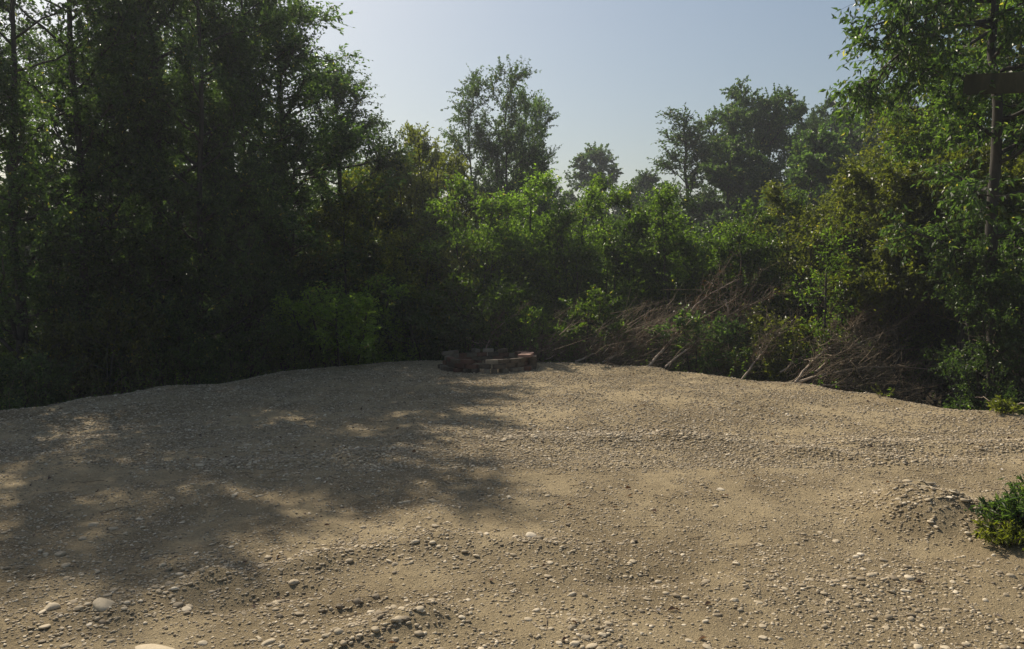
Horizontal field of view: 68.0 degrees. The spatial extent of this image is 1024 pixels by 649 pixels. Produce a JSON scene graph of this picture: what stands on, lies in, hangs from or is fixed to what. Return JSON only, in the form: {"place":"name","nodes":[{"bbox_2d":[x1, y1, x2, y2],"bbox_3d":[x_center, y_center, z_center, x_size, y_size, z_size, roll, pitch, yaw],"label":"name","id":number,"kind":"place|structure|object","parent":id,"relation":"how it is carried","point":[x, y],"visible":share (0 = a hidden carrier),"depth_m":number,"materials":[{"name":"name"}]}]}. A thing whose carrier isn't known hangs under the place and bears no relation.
{"place":"outdoors","nodes":[
{"label":"outdoors","id":0,"kind":"place"},
{"bbox_2d":[0,0,1022,251],"label":"sky","id":1,"kind":"structure","parent":0,"point":[607,67],"materials":[{"name":"blue"}]},
{"bbox_2d":[0,280,1023,648],"bbox_3d":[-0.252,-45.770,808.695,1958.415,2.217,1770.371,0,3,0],"label":"ground","id":2,"kind":"structure","parent":0,"point":[748,502],"depth_m":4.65,"materials":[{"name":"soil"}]},
{"bbox_2d":[0,0,43,293],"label":"broadleaf tree","id":3,"kind":"object","parent":2,"relation":"on","point":[2,160],"visible":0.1,"depth_m":12.34,"materials":[{"name":"green plant"}]},
{"bbox_2d":[0,344,85,409],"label":"leafy shrub","id":4,"kind":"object","parent":2,"relation":"on","point":[17,400],"visible":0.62,"depth_m":9.74,"materials":[{"name":"green plant"}]},
{"bbox_2d":[44,602,60,610],"bbox_3d":[-2.086,1.284,3.441,0.071,0.037,0.047,-4,26,-27],"label":"cobble","id":5,"kind":"object","parent":2,"relation":"on","point":[51,606],"visible":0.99,"depth_m":3.43,"materials":[{"name":"stone"}]},
{"bbox_2d":[0,223,107,396],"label":"tall shrub","id":6,"kind":"object","parent":2,"relation":"on","point":[47,315],"visible":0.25,"depth_m":11.49,"materials":[{"name":"green plant"}]},
{"bbox_2d":[0,0,125,382],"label":"broadleaf tree","id":7,"kind":"object","parent":2,"relation":"on","point":[23,41],"visible":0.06,"depth_m":15.07,"materials":[{"name":"green plant"}]},
{"bbox_2d":[0,0,153,394],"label":"broadleaf tree","id":8,"kind":"object","parent":2,"relation":"on","point":[13,200],"visible":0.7,"depth_m":10.78,"materials":[{"name":"green plant"}]},
{"bbox_2d":[72,605,85,610],"bbox_3d":[-1.946,1.275,3.414,0.053,0.022,0.046,-7,-9,-13],"label":"cobble","id":9,"kind":"object","parent":2,"relation":"on","point":[79,608],"visible":1,"depth_m":3.40,"materials":[{"name":"stone"}]},
{"bbox_2d":[4,4,196,365],"bbox_3d":[-7.667,-2.504,14.437,3.268,9.441,3.556,1,4,23],"label":"broadleaf tree","id":10,"kind":"object","parent":2,"relation":"on","point":[40,47],"visible":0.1,"depth_m":14.12,"materials":[{"name":"green plant"}]},
{"bbox_2d":[92,597,114,610],"bbox_3d":[-1.843,1.268,3.433,0.112,0.035,0.088,19,10,33],"label":"cobble","id":11,"kind":"object","parent":2,"relation":"on","point":[101,604],"visible":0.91,"depth_m":3.42,"materials":[{"name":"stone"}]},
{"bbox_2d":[0,0,229,393],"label":"broadleaf tree","id":12,"kind":"object","parent":2,"relation":"on","point":[138,149],"visible":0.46,"depth_m":11.50,"materials":[{"name":"green plant"}]},
{"bbox_2d":[68,28,194,324],"bbox_3d":[-8.429,-2.515,16.778,3.382,8.981,3.109,0,3,1],"label":"broadleaf tree","id":13,"kind":"object","parent":2,"relation":"on","point":[88,55],"visible":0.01,"depth_m":16.57,"materials":[{"name":"green plant"}]},
{"bbox_2d":[1,0,291,366],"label":"broadleaf tree","id":14,"kind":"object","parent":2,"relation":"on","point":[177,219],"visible":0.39,"depth_m":12.39,"materials":[{"name":"green plant"}]},
{"bbox_2d":[134,644,174,648],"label":"cobble","id":15,"kind":"object","parent":2,"relation":"on","point":[150,646],"visible":0.98,"depth_m":3.09,"materials":[{"name":"stone"}]},
{"bbox_2d":[78,0,304,358],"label":"broadleaf tree","id":16,"kind":"object","parent":2,"relation":"on","point":[224,202],"visible":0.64,"depth_m":12.13,"materials":[{"name":"green plant"}]},
{"bbox_2d":[145,9,306,337],"bbox_3d":[-8.573,-3.563,21.198,5.285,10.916,4.708,-3,5,-45],"label":"broadleaf tree","id":17,"kind":"object","parent":2,"relation":"on","point":[184,21],"visible":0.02,"depth_m":20.22,"materials":[{"name":"green plant"}]},
{"bbox_2d":[136,0,327,370],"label":"broadleaf tree","id":18,"kind":"object","parent":2,"relation":"on","point":[307,201],"visible":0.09,"depth_m":15.25,"materials":[{"name":"green plant"}]},
{"bbox_2d":[163,0,338,376],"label":"broadleaf tree","id":19,"kind":"object","parent":2,"relation":"on","point":[299,132],"visible":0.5,"depth_m":13.78,"materials":[{"name":"green plant"}]},
{"bbox_2d":[261,638,275,645],"bbox_3d":[-1.004,1.309,3.124,0.034,0.021,0.064,0,6,42],"label":"cobble","id":20,"kind":"object","parent":2,"relation":"on","point":[269,641],"visible":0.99,"depth_m":3.12,"materials":[{"name":"stone"}]},
{"bbox_2d":[141,0,414,365],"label":"broadleaf tree","id":21,"kind":"object","parent":2,"relation":"on","point":[346,141],"visible":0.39,"depth_m":15.32,"materials":[{"name":"green plant"}]},
{"bbox_2d":[254,318,334,373],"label":"leafy shrub","id":22,"kind":"object","parent":2,"relation":"on","point":[300,363],"visible":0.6,"depth_m":12.99,"materials":[{"name":"green plant"}]},
{"bbox_2d":[262,270,424,368],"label":"leafy shrub","id":23,"kind":"object","parent":2,"relation":"on","point":[334,321],"visible":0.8,"depth_m":13.15,"materials":[{"name":"green plant"}]},
{"bbox_2d":[305,118,385,285],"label":"broadleaf tree","id":24,"kind":"object","parent":2,"relation":"on","point":[350,169],"visible":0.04,"depth_m":19.89,"materials":[{"name":"green plant"}]},
{"bbox_2d":[267,50,429,303],"bbox_3d":[-3.864,-2.227,18.000,4.140,8.466,3.258,-1,3,-11],"label":"broadleaf tree","id":25,"kind":"object","parent":2,"relation":"on","point":[398,216],"visible":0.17,"depth_m":17.67,"materials":[{"name":"green plant"}]},
{"bbox_2d":[293,184,422,365],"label":"tall shrub","id":26,"kind":"object","parent":2,"relation":"on","point":[323,219],"visible":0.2,"depth_m":15.61,"materials":[{"name":"green plant"}]},
{"bbox_2d":[346,156,378,213],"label":"woodland tree","id":27,"kind":"object","parent":2,"relation":"on","point":[361,166],"visible":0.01,"depth_m":34.83,"materials":[{"name":"green plant"}]},
{"bbox_2d":[312,295,420,365],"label":"leafy shrub","id":28,"kind":"object","parent":2,"relation":"on","point":[383,350],"visible":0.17,"depth_m":14.20,"materials":[{"name":"green plant"}]},
{"bbox_2d":[304,226,439,346],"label":"tall shrub","id":29,"kind":"object","parent":2,"relation":"on","point":[355,275],"visible":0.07,"depth_m":16.26,"materials":[{"name":"green plant"}]},
{"bbox_2d":[330,131,473,326],"bbox_3d":[-2.751,-1.427,18.462,3.779,7.089,3.978,-1,3,-12],"label":"tall shrub","id":30,"kind":"object","parent":2,"relation":"on","point":[423,192],"visible":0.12,"depth_m":17.98,"materials":[{"name":"green plant"}]},
{"bbox_2d":[376,144,458,228],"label":"woodland tree","id":31,"kind":"object","parent":2,"relation":"on","point":[416,210],"depth_m":27.50,"materials":[{"name":"green plant"}]},
{"bbox_2d":[361,216,486,360],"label":"tall shrub","id":32,"kind":"object","parent":2,"relation":"on","point":[393,263],"visible":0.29,"depth_m":15.74,"materials":[{"name":"green plant"}]},
{"bbox_2d":[364,120,496,314],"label":"tall shrub","id":33,"kind":"object","parent":2,"relation":"on","point":[413,134],"visible":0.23,"depth_m":18.38,"materials":[{"name":"green plant"}]},
{"bbox_2d":[357,269,518,360],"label":"leafy shrub","id":34,"kind":"object","parent":2,"relation":"on","point":[420,319],"visible":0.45,"depth_m":14.06,"materials":[{"name":"green plant"}]},
{"bbox_2d":[401,170,547,349],"bbox_3d":[-0.902,-0.561,16.790,3.367,5.368,3.544,-2,4,-27],"label":"tall shrub","id":35,"kind":"object","parent":2,"relation":"on","point":[491,250],"visible":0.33,"depth_m":15.96,"materials":[{"name":"green plant"}]},
{"bbox_2d":[410,264,552,358],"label":"leafy shrub","id":36,"kind":"object","parent":2,"relation":"on","point":[506,292],"visible":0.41,"depth_m":14.25,"materials":[{"name":"green plant"}]},
{"bbox_2d":[1,324,973,409],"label":"undergrowth","id":37,"kind":"object","parent":2,"relation":"on","point":[180,382],"visible":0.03,"depth_m":11.17,"materials":[{"name":"green plant"}]},
{"bbox_2d":[438,348,536,373],"bbox_3d":[-0.416,0.612,12.898,1.693,0.286,1.633,0,3,0],"label":"fire pit","id":38,"kind":"object","parent":2,"relation":"on","point":[504,360],"visible":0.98,"depth_m":12.57,"materials":[{"name":"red stone"}]},
{"bbox_2d":[435,54,553,261],"bbox_3d":[-0.723,-3.693,25.719,4.196,10.509,3.684,-2,4,-26],"label":"birch tree","id":39,"kind":"object","parent":2,"relation":"on","point":[492,155],"visible":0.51,"depth_m":25.26,"materials":[{"name":"green plant"}]},
{"bbox_2d":[0,31,1004,358],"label":"wood","id":40,"kind":"object","parent":2,"relation":"on","point":[858,131],"visible":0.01,"depth_m":27.30,"materials":[{"name":"green plant"}]},
{"bbox_2d":[436,163,575,359],"bbox_3d":[0.190,-0.712,17.579,3.188,5.649,3.478,2,4,36],"label":"tall shrub","id":41,"kind":"object","parent":2,"relation":"on","point":[532,195],"visible":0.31,"depth_m":16.56,"materials":[{"name":"green plant"}]},
{"bbox_2d":[470,285,541,355],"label":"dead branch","id":42,"kind":"object","parent":2,"relation":"on","point":[497,336],"visible":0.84,"depth_m":14.13,"materials":[{"name":"brown wood"}]},
{"bbox_2d":[0,361,1023,648],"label":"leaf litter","id":43,"kind":"object","parent":2,"relation":"on","point":[506,479],"visible":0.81,"depth_m":5.60,"materials":[{"name":"brown plant"}]},
{"bbox_2d":[464,291,590,362],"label":"leafy shrub","id":44,"kind":"object","parent":2,"relation":"on","point":[527,315],"visible":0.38,"depth_m":14.18,"materials":[{"name":"green plant"}]},
{"bbox_2d":[488,82,574,233],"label":"birch tree","id":45,"kind":"object","parent":2,"relation":"on","point":[538,107],"visible":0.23,"depth_m":26.64,"materials":[{"name":"green plant"}]},
{"bbox_2d":[510,326,561,361],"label":"dead branch","id":46,"kind":"object","parent":2,"relation":"on","point":[532,347],"visible":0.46,"depth_m":14.12,"materials":[{"name":"brown wood"}]},
{"bbox_2d":[496,179,620,325],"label":"tall shrub","id":47,"kind":"object","parent":2,"relation":"on","point":[593,203],"visible":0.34,"depth_m":16.43,"materials":[{"name":"green plant"}]},
{"bbox_2d":[544,178,585,239],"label":"woodland tree","id":48,"kind":"object","parent":2,"relation":"on","point":[556,192],"visible":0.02,"depth_m":43.19,"materials":[{"name":"green plant"}]},
{"bbox_2d":[508,282,649,364],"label":"leafy shrub","id":49,"kind":"object","parent":2,"relation":"on","point":[602,305],"visible":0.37,"depth_m":14.20,"materials":[{"name":"green plant"}]},
{"bbox_2d":[523,208,656,361],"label":"tall shrub","id":50,"kind":"object","parent":2,"relation":"on","point":[612,269],"visible":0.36,"depth_m":16.02,"materials":[{"name":"green plant"}]},
{"bbox_2d":[562,141,643,287],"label":"woodland tree","id":51,"kind":"object","parent":2,"relation":"on","point":[596,156],"visible":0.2,"depth_m":48.60,"materials":[{"name":"green plant"}]},
{"bbox_2d":[607,168,665,222],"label":"woodland tree","id":52,"kind":"object","parent":2,"relation":"on","point":[642,182],"visible":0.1,"depth_m":41.88,"materials":[{"name":"green plant"}]},
{"bbox_2d":[572,175,702,365],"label":"tall shrub","id":53,"kind":"object","parent":2,"relation":"on","point":[686,202],"visible":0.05,"depth_m":19.11,"materials":[{"name":"green plant"}]},
{"bbox_2d":[570,168,735,365],"bbox_3d":[3.277,-0.767,17.460,3.836,5.809,3.643,-1,3,-11],"label":"tall shrub","id":54,"kind":"object","parent":2,"relation":"on","point":[617,197],"visible":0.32,"depth_m":16.74,"materials":[{"name":"green plant"}]},
{"bbox_2d":[639,102,722,237],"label":"slender tree","id":55,"kind":"object","parent":2,"relation":"on","point":[690,139],"visible":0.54,"depth_m":31.19,"materials":[{"name":"green plant"}]},
{"bbox_2d":[619,183,775,366],"bbox_3d":[3.920,-0.390,15.976,2.899,5.136,3.162,-3,4,-38],"label":"tall shrub","id":56,"kind":"object","parent":2,"relation":"on","point":[660,235],"visible":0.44,"depth_m":15.83,"materials":[{"name":"green plant"}]},
{"bbox_2d":[648,250,755,365],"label":"dead branch","id":57,"kind":"object","parent":2,"relation":"on","point":[674,337],"visible":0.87,"depth_m":13.50,"materials":[{"name":"brown wood"}]},
{"bbox_2d":[640,301,766,377],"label":"leafy shrub","id":58,"kind":"object","parent":2,"relation":"on","point":[727,333],"visible":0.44,"depth_m":13.26,"materials":[{"name":"green plant"}]},
{"bbox_2d":[680,133,788,265],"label":"woodland tree","id":59,"kind":"object","parent":2,"relation":"on","point":[732,185],"visible":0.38,"depth_m":29.08,"materials":[{"name":"green plant"}]},
{"bbox_2d":[643,187,833,363],"bbox_3d":[4.699,-0.353,16.031,3.341,5.060,3.173,-2,4,-26],"label":"tall shrub","id":60,"kind":"object","parent":2,"relation":"on","point":[741,234],"visible":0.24,"depth_m":15.24,"materials":[{"name":"green plant"}]},
{"bbox_2d":[505,275,979,409],"bbox_3d":[3.603,0.768,13.479,8.349,3.277,4.093,2,4,26],"label":"brushwood","id":61,"kind":"object","parent":2,"relation":"on","point":[643,354],"visible":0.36,"depth_m":13.12,"materials":[{"name":"brown wood"}]},
{"bbox_2d":[546,317,617,361],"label":"dead branch","id":62,"kind":"object","parent":61,"relation":"on","point":[587,343],"visible":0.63,"depth_m":14.00,"materials":[{"name":"brown wood"}]},
{"bbox_2d":[596,300,676,363],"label":"dead branch","id":63,"kind":"object","parent":61,"relation":"on","point":[645,337],"visible":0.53,"depth_m":13.80,"materials":[{"name":"brown wood"}]},
{"bbox_2d":[575,293,710,362],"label":"dead branch","id":64,"kind":"object","parent":61,"relation":"on","point":[635,333],"visible":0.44,"depth_m":13.96,"materials":[{"name":"brown wood"}]},
{"bbox_2d":[664,247,796,367],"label":"dead branch","id":65,"kind":"object","parent":61,"relation":"on","point":[688,348],"visible":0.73,"depth_m":13.46,"materials":[{"name":"brown wood"}]},
{"bbox_2d":[693,295,767,348],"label":"dead branch","id":66,"kind":"object","parent":61,"relation":"on","point":[727,306],"visible":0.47,"depth_m":13.39,"materials":[{"name":"brown wood"}]},
{"bbox_2d":[741,293,812,379],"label":"dead branch","id":67,"kind":"object","parent":61,"relation":"on","point":[760,350],"visible":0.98,"depth_m":12.45,"materials":[{"name":"brown wood"}]},
{"bbox_2d":[779,263,905,372],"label":"dead branch","id":68,"kind":"object","parent":61,"relation":"on","point":[853,322],"visible":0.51,"depth_m":12.89,"materials":[{"name":"brown wood"}]},
{"bbox_2d":[794,306,918,382],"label":"dead branch","id":69,"kind":"object","parent":61,"relation":"on","point":[821,352],"visible":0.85,"depth_m":12.05,"materials":[{"name":"brown wood"}]},
{"bbox_2d":[807,294,933,383],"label":"dead branch","id":70,"kind":"object","parent":61,"relation":"on","point":[862,337],"visible":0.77,"depth_m":12.33,"materials":[{"name":"brown wood"}]},
{"bbox_2d":[820,339,942,405],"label":"dead branch","id":71,"kind":"object","parent":61,"relation":"on","point":[842,386],"visible":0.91,"depth_m":11.63,"materials":[{"name":"brown wood"}]},
{"bbox_2d":[795,331,973,396],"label":"dead branch","id":72,"kind":"object","parent":61,"relation":"on","point":[898,365],"visible":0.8,"depth_m":12.06,"materials":[{"name":"brown wood"}]},
{"bbox_2d":[683,325,809,381],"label":"leafy shrub","id":73,"kind":"object","parent":2,"relation":"on","point":[750,351],"visible":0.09,"depth_m":13.56,"materials":[{"name":"green plant"}]},
{"bbox_2d":[693,75,822,236],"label":"oak tree","id":74,"kind":"object","parent":2,"relation":"on","point":[766,125],"visible":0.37,"depth_m":31.95,"materials":[{"name":"green plant"}]},
{"bbox_2d":[707,209,844,377],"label":"tall shrub","id":75,"kind":"object","parent":2,"relation":"on","point":[768,276],"visible":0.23,"depth_m":14.93,"materials":[{"name":"green plant"}]},
{"bbox_2d":[737,121,862,265],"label":"woodland tree","id":76,"kind":"object","parent":2,"relation":"on","point":[813,169],"visible":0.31,"depth_m":26.63,"materials":[{"name":"green plant"}]},
{"bbox_2d":[718,297,885,392],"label":"leafy shrub","id":77,"kind":"object","parent":2,"relation":"on","point":[773,375],"visible":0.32,"depth_m":12.99,"materials":[{"name":"green plant"}]},
{"bbox_2d":[741,179,890,388],"bbox_3d":[5.874,-0.408,14.897,2.874,5.093,3.135,2,4,30],"label":"tall shrub","id":78,"kind":"object","parent":2,"relation":"on","point":[772,195],"visible":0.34,"depth_m":14.43,"materials":[{"name":"green plant"}]},
{"bbox_2d":[779,93,872,213],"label":"oak tree","id":79,"kind":"object","parent":2,"relation":"on","point":[814,120],"visible":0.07,"depth_m":35.24,"materials":[{"name":"green plant"}]},
{"bbox_2d":[784,216,872,387],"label":"sapling","id":80,"kind":"object","parent":2,"relation":"on","point":[832,266],"visible":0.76,"depth_m":12.47,"materials":[{"name":"green plant"}]},
{"bbox_2d":[795,145,890,386],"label":"broadleaf tree","id":81,"kind":"object","parent":2,"relation":"on","point":[832,199],"visible":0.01,"depth_m":17.38,"materials":[{"name":"green plant"}]},
{"bbox_2d":[782,201,938,406],"bbox_3d":[7.041,-0.287,15.392,2.972,4.828,2.725,2,4,25],"label":"tall shrub","id":82,"kind":"object","parent":2,"relation":"on","point":[921,320],"visible":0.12,"depth_m":14.79,"materials":[{"name":"green plant"}]},
{"bbox_2d":[818,90,904,200],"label":"woodland tree","id":83,"kind":"object","parent":2,"relation":"on","point":[853,141],"visible":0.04,"depth_m":32.70,"materials":[{"name":"green plant"}]},
{"bbox_2d":[871,383,894,396],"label":"weed","id":84,"kind":"object","parent":2,"relation":"on","point":[882,394],"visible":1,"depth_m":9.68,"materials":[{"name":"green plant"}]},
{"bbox_2d":[802,104,965,377],"bbox_3d":[7.938,-1.256,15.882,3.792,6.641,3.447,0,3,6],"label":"broadleaf tree","id":85,"kind":"object","parent":2,"relation":"on","point":[883,138],"visible":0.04,"depth_m":15.63,"materials":[{"name":"green plant"}]},
{"bbox_2d":[817,155,980,398],"bbox_3d":[6.926,-0.362,13.483,2.778,5.216,3.616,3,5,44],"label":"broadleaf tree","id":86,"kind":"object","parent":2,"relation":"on","point":[879,186],"visible":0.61,"depth_m":12.80,"materials":[{"name":"green plant"}]},
{"bbox_2d":[850,251,973,405],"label":"tall shrub","id":87,"kind":"object","parent":2,"relation":"on","point":[933,376],"visible":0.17,"depth_m":14.71,"materials":[{"name":"green plant"}]},
{"bbox_2d":[819,0,1023,409],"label":"broadleaf tree","id":88,"kind":"object","parent":2,"relation":"on","point":[908,58],"visible":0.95,"depth_m":9.81,"materials":[{"name":"green plant"}]},
{"bbox_2d":[963,72,1023,94],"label":"wooden plank","id":89,"kind":"object","parent":88,"relation":"attached to","point":[1004,83],"visible":0.97,"depth_m":9.53,"materials":[{"name":"grey wood"}]},
{"bbox_2d":[849,83,1002,386],"bbox_3d":[11.213,-2.356,19.862,4.819,8.621,3.948,-1,4,-18],"label":"broadleaf tree","id":90,"kind":"object","parent":2,"relation":"on","point":[919,162],"visible":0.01,"depth_m":20.00,"materials":[{"name":"green plant"}]},
{"bbox_2d":[833,139,1023,409],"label":"broadleaf tree","id":91,"kind":"object","parent":2,"relation":"on","point":[1010,203],"visible":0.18,"depth_m":12.45,"materials":[{"name":"green plant"}]},
{"bbox_2d":[854,28,1023,409],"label":"broadleaf tree","id":92,"kind":"object","parent":2,"relation":"on","point":[915,153],"visible":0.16,"depth_m":14.64,"materials":[{"name":"green plant"}]},
{"bbox_2d":[858,0,1023,408],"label":"broadleaf tree","id":93,"kind":"object","parent":2,"relation":"on","point":[912,107],"visible":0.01,"depth_m":16.18,"materials":[{"name":"green plant"}]},
{"bbox_2d":[900,305,984,410],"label":"tall shrub","id":94,"kind":"object","parent":2,"relation":"on","point":[975,397],"visible":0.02,"depth_m":14.70,"materials":[{"name":"green plant"}]},
{"bbox_2d":[904,0,1023,384],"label":"broadleaf tree","id":95,"kind":"object","parent":2,"relation":"on","point":[974,130],"visible":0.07,"depth_m":14.26,"materials":[{"name":"green plant"}]},
{"bbox_2d":[921,219,1023,414],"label":"tall shrub","id":96,"kind":"object","parent":2,"relation":"on","point":[966,304],"visible":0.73,"depth_m":10.12,"materials":[{"name":"green plant"}]},
{"bbox_2d":[924,213,1022,391],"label":"tall shrub","id":97,"kind":"object","parent":2,"relation":"on","point":[937,318],"visible":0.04,"depth_m":13.77,"materials":[{"name":"green plant"}]},
{"bbox_2d":[936,313,1023,391],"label":"dead branch","id":98,"kind":"object","parent":2,"relation":"on","point":[1002,359],"visible":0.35,"depth_m":10.01,"materials":[{"name":"brown wood"}]},
{"bbox_2d":[960,9,1023,378],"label":"broadleaf tree","id":99,"kind":"object","parent":2,"relation":"on","point":[1011,162],"visible":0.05,"depth_m":13.83,"materials":[{"name":"green plant"}]},
{"bbox_2d":[965,483,1023,528],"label":"weed","id":100,"kind":"object","parent":2,"relation":"on","point":[1011,508],"visible":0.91,"depth_m":4.34,"materials":[{"name":"green plant"}]},
{"bbox_2d":[966,229,1023,398],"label":"tall shrub","id":101,"kind":"object","parent":2,"relation":"on","point":[1003,265],"visible":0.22,"depth_m":10.22,"materials":[{"name":"green plant"}]},
{"bbox_2d":[970,514,1023,552],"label":"weed","id":102,"kind":"object","parent":2,"relation":"on","point":[1007,535],"visible":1,"depth_m":4.20,"materials":[{"name":"green plant"}]},
{"bbox_2d":[978,473,1023,502],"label":"weed","id":103,"kind":"object","parent":2,"relation":"on","point":[1018,483],"visible":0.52,"depth_m":4.76,"materials":[{"name":"green plant"}]},
{"bbox_2d":[986,394,1023,415],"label":"weed","id":104,"kind":"object","parent":2,"relation":"on","point":[999,408],"visible":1,"depth_m":8.18,"materials":[{"name":"green plant"}]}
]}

